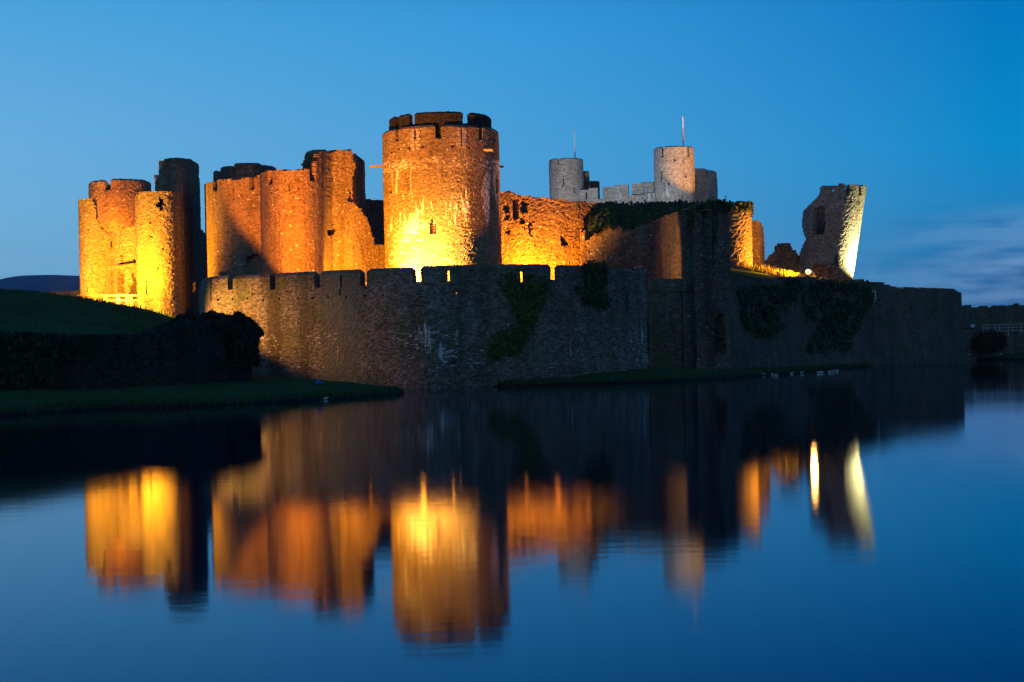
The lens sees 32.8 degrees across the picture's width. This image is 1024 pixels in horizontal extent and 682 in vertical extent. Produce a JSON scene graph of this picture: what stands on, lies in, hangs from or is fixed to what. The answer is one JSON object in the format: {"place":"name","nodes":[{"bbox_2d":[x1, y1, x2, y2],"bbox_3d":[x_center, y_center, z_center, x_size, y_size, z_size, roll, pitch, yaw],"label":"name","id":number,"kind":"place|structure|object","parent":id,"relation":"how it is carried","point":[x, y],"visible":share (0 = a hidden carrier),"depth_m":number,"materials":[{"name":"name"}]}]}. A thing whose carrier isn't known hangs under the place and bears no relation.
{"place":"outdoors","nodes":[
{"label":"outdoors","id":0,"kind":"place"},
{"bbox_2d":[0,275,79,291],"bbox_3d":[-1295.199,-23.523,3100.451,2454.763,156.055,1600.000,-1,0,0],"label":"hills","id":1,"kind":"structure","parent":0,"point":[47,283],"depth_m":2884.30,"materials":[{"name":"blue"}]},
{"bbox_2d":[314,380,324,383],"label":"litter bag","id":2,"kind":"object","parent":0,"point":[317,382],"visible":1,"depth_m":113.08,"materials":[{"name":"blue plastic"}]},
{"bbox_2d":[0,360,1023,681],"bbox_3d":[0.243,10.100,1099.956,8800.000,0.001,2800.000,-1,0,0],"label":"water","id":3,"kind":"structure","parent":0,"point":[854,524],"depth_m":23.94,"materials":[{"name":"blue liquid"}]},
{"bbox_2d":[199,264,648,388],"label":"curtain wall","id":4,"kind":"structure","parent":3,"relation":"in","point":[401,327],"depth_m":134.10,"materials":[{"name":"stone"}]},
{"bbox_2d":[485,270,549,362],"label":"ivy","id":5,"kind":"object","parent":4,"relation":"attached to","point":[527,312],"visible":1,"depth_m":132.51,"materials":[{"name":"green plant"}]},
{"bbox_2d":[574,257,618,309],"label":"ivy","id":6,"kind":"object","parent":4,"relation":"attached to","point":[596,286],"visible":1,"depth_m":137.31,"materials":[{"name":"green plant"}]},
{"bbox_2d":[654,204,733,369],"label":"square tower","id":7,"kind":"structure","parent":3,"relation":"in","point":[697,259],"depth_m":153.41,"materials":[{"name":"stone"}]},
{"bbox_2d":[677,206,693,230],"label":"ivy","id":8,"kind":"object","parent":7,"relation":"attached to","point":[691,220],"visible":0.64,"depth_m":152.44,"materials":[{"name":"plant"}]},
{"bbox_2d":[696,196,733,244],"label":"ivy","id":9,"kind":"object","parent":7,"relation":"attached to","point":[718,205],"visible":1,"depth_m":153.56,"materials":[{"name":"green plant"}]},
{"bbox_2d":[0,268,1023,416],"bbox_3d":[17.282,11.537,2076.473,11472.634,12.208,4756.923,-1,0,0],"label":"ground","id":10,"kind":"structure","parent":0,"point":[257,385],"depth_m":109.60,"materials":[{"name":"green plant"}]},
{"bbox_2d":[44,290,79,296],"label":"wall","id":11,"kind":"structure","parent":10,"relation":"on","point":[73,293],"depth_m":203.29,"materials":[{"name":"stone"}]},
{"bbox_2d":[77,294,139,306],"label":"bridge railing","id":12,"kind":"object","parent":10,"relation":"on","point":[118,300],"visible":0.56,"depth_m":173.27,"materials":[{"name":"metal"}]},
{"bbox_2d":[0,318,240,389],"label":"retaining wall","id":13,"kind":"structure","parent":10,"relation":"on","point":[112,361],"depth_m":105.03,"materials":[{"name":"stone"}]},
{"bbox_2d":[0,330,79,389],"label":"ivy","id":14,"kind":"object","parent":13,"relation":"attached to","point":[47,365],"visible":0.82,"depth_m":100.75,"materials":[{"name":"green plant"}]},
{"bbox_2d":[150,309,263,381],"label":"ivy bush","id":15,"kind":"object","parent":13,"relation":"on","point":[242,339],"visible":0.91,"depth_m":114.39,"materials":[{"name":"green plant"}]},
{"bbox_2d":[78,157,205,315],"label":"gatehouse","id":16,"kind":"object","parent":10,"relation":"on","point":[143,240],"visible":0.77,"depth_m":183.70,"materials":[{"name":"stone"}]},
{"bbox_2d":[219,271,230,275],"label":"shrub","id":17,"kind":"object","parent":10,"relation":"on","point":[221,274],"visible":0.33,"depth_m":143.38,"materials":[{"name":"green plant"}]},
{"bbox_2d":[213,163,275,258],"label":"tower","id":18,"kind":"structure","parent":10,"relation":"on","point":[239,171],"depth_m":226.32,"materials":[{"name":"stone"}]},
{"bbox_2d":[204,149,384,285],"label":"ward wall","id":19,"kind":"structure","parent":10,"relation":"on","point":[310,216],"depth_m":172.75,"materials":[{"name":"stone"}]},
{"bbox_2d":[365,199,384,244],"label":"broken wall","id":20,"kind":"structure","parent":10,"relation":"on","point":[375,213],"depth_m":194.63,"materials":[{"name":"stone"}]},
{"bbox_2d":[370,111,503,293],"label":"round tower","id":21,"kind":"structure","parent":10,"relation":"on","point":[441,190],"depth_m":174.92,"materials":[{"name":"stone"}]},
{"bbox_2d":[430,219,435,233],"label":"window","id":22,"kind":"structure","parent":21,"relation":"in","point":[433,225],"depth_m":174.70,"materials":[{"name":"orange"}]},
{"bbox_2d":[500,190,600,281],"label":"hall wall","id":23,"kind":"structure","parent":10,"relation":"on","point":[539,230],"depth_m":185.06,"materials":[{"name":"stone"}]},
{"bbox_2d":[549,158,599,200],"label":"pale tower","id":24,"kind":"structure","parent":10,"relation":"on","point":[569,179],"depth_m":248.11,"materials":[{"name":"stone"}]},
{"bbox_2d":[574,129,575,157],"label":"flagpole","id":25,"kind":"object","parent":24,"relation":"on","point":[574,145],"visible":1,"depth_m":250.12,"materials":[{"name":"grey metal"}]},
{"bbox_2d":[579,181,654,205],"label":"link wall","id":26,"kind":"structure","parent":10,"relation":"on","point":[617,193],"depth_m":248.08,"materials":[{"name":"stone"}]},
{"bbox_2d":[580,219,657,289],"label":"gallery wall","id":27,"kind":"structure","parent":10,"relation":"on","point":[620,247],"depth_m":180.00,"materials":[{"name":"stone"}]},
{"bbox_2d":[583,199,696,240],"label":"ivy bank","id":28,"kind":"structure","parent":27,"relation":"on","point":[626,216],"depth_m":182.81,"materials":[{"name":"green plant"}]},
{"bbox_2d":[644,278,692,366],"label":"wall","id":29,"kind":"structure","parent":10,"relation":"on","point":[665,329],"depth_m":153.37,"materials":[{"name":"stone"}]},
{"bbox_2d":[654,146,717,203],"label":"pale tower","id":30,"kind":"structure","parent":10,"relation":"on","point":[678,175],"depth_m":244.05,"materials":[{"name":"stone"}]},
{"bbox_2d":[682,117,683,145],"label":"flagpole","id":31,"kind":"object","parent":30,"relation":"on","point":[683,130],"visible":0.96,"depth_m":246.16,"materials":[{"name":"white metal"}]},
{"bbox_2d":[728,201,753,268],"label":"ivy topped tower","id":32,"kind":"structure","parent":10,"relation":"on","point":[740,216],"depth_m":188.04,"materials":[{"name":"stone"}]},
{"bbox_2d":[752,220,764,265],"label":"wall stub","id":33,"kind":"object","parent":10,"relation":"on","point":[758,247],"depth_m":199.11,"materials":[{"name":"stone"}]},
{"bbox_2d":[765,243,799,272],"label":"rubble heap","id":34,"kind":"object","parent":10,"relation":"on","point":[785,256],"visible":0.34,"depth_m":206.69,"materials":[{"name":"stone"}]},
{"bbox_2d":[811,264,846,279],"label":"rubble mound","id":35,"kind":"object","parent":10,"relation":"on","point":[828,270],"visible":0.38,"depth_m":196.93,"materials":[{"name":"stone"}]},
{"bbox_2d":[798,183,866,278],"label":"leaning tower","id":36,"kind":"structure","parent":10,"relation":"on","point":[831,223],"depth_m":205.88,"materials":[{"name":"stone"}]},
{"bbox_2d":[730,276,965,368],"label":"ruined wall","id":37,"kind":"structure","parent":10,"relation":"on","point":[909,325],"depth_m":201.00,"materials":[{"name":"stone"}]},
{"bbox_2d":[736,273,801,343],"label":"ivy","id":38,"kind":"object","parent":37,"relation":"attached to","point":[792,286],"visible":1,"depth_m":168.65,"materials":[{"name":"green plant"}]},
{"bbox_2d":[798,276,880,356],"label":"ivy","id":39,"kind":"object","parent":37,"relation":"attached to","point":[834,319],"visible":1,"depth_m":189.85,"materials":[{"name":"green plant"}]},
{"bbox_2d":[962,303,1023,331],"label":"dam wall","id":40,"kind":"structure","parent":10,"relation":"on","point":[978,317],"depth_m":291.71,"materials":[{"name":"stone"}]},
{"bbox_2d":[962,327,1023,359],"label":"abutment wall","id":41,"kind":"structure","parent":10,"relation":"on","point":[1015,342],"depth_m":241.28,"materials":[{"name":"stone"}]},
{"bbox_2d":[972,330,1007,353],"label":"bush","id":42,"kind":"object","parent":41,"relation":"on","point":[985,345],"visible":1,"depth_m":238.68,"materials":[{"name":"green plant"}]},
{"bbox_2d":[982,323,1023,335],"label":"footbridge railing","id":43,"kind":"object","parent":41,"relation":"on","point":[1008,327],"visible":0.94,"depth_m":240.42,"materials":[{"name":"metal"}]},
{"bbox_2d":[0,0,1023,306],"label":"sky","id":44,"kind":"structure","parent":0,"point":[919,104],"materials":[{"name":"blue"}]},
{"bbox_2d":[735,261,815,276],"bbox_3d":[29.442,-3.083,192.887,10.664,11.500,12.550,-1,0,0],"label":"tall grass","id":45,"kind":"structure","parent":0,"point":[769,270],"depth_m":188.05,"materials":[{"name":"yellow plant"}]},
{"bbox_2d":[805,269,812,275],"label":"floodlight","id":46,"kind":"object","parent":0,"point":[807,271],"visible":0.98,"depth_m":187.44,"materials":[{"name":"white glass"}]}
]}

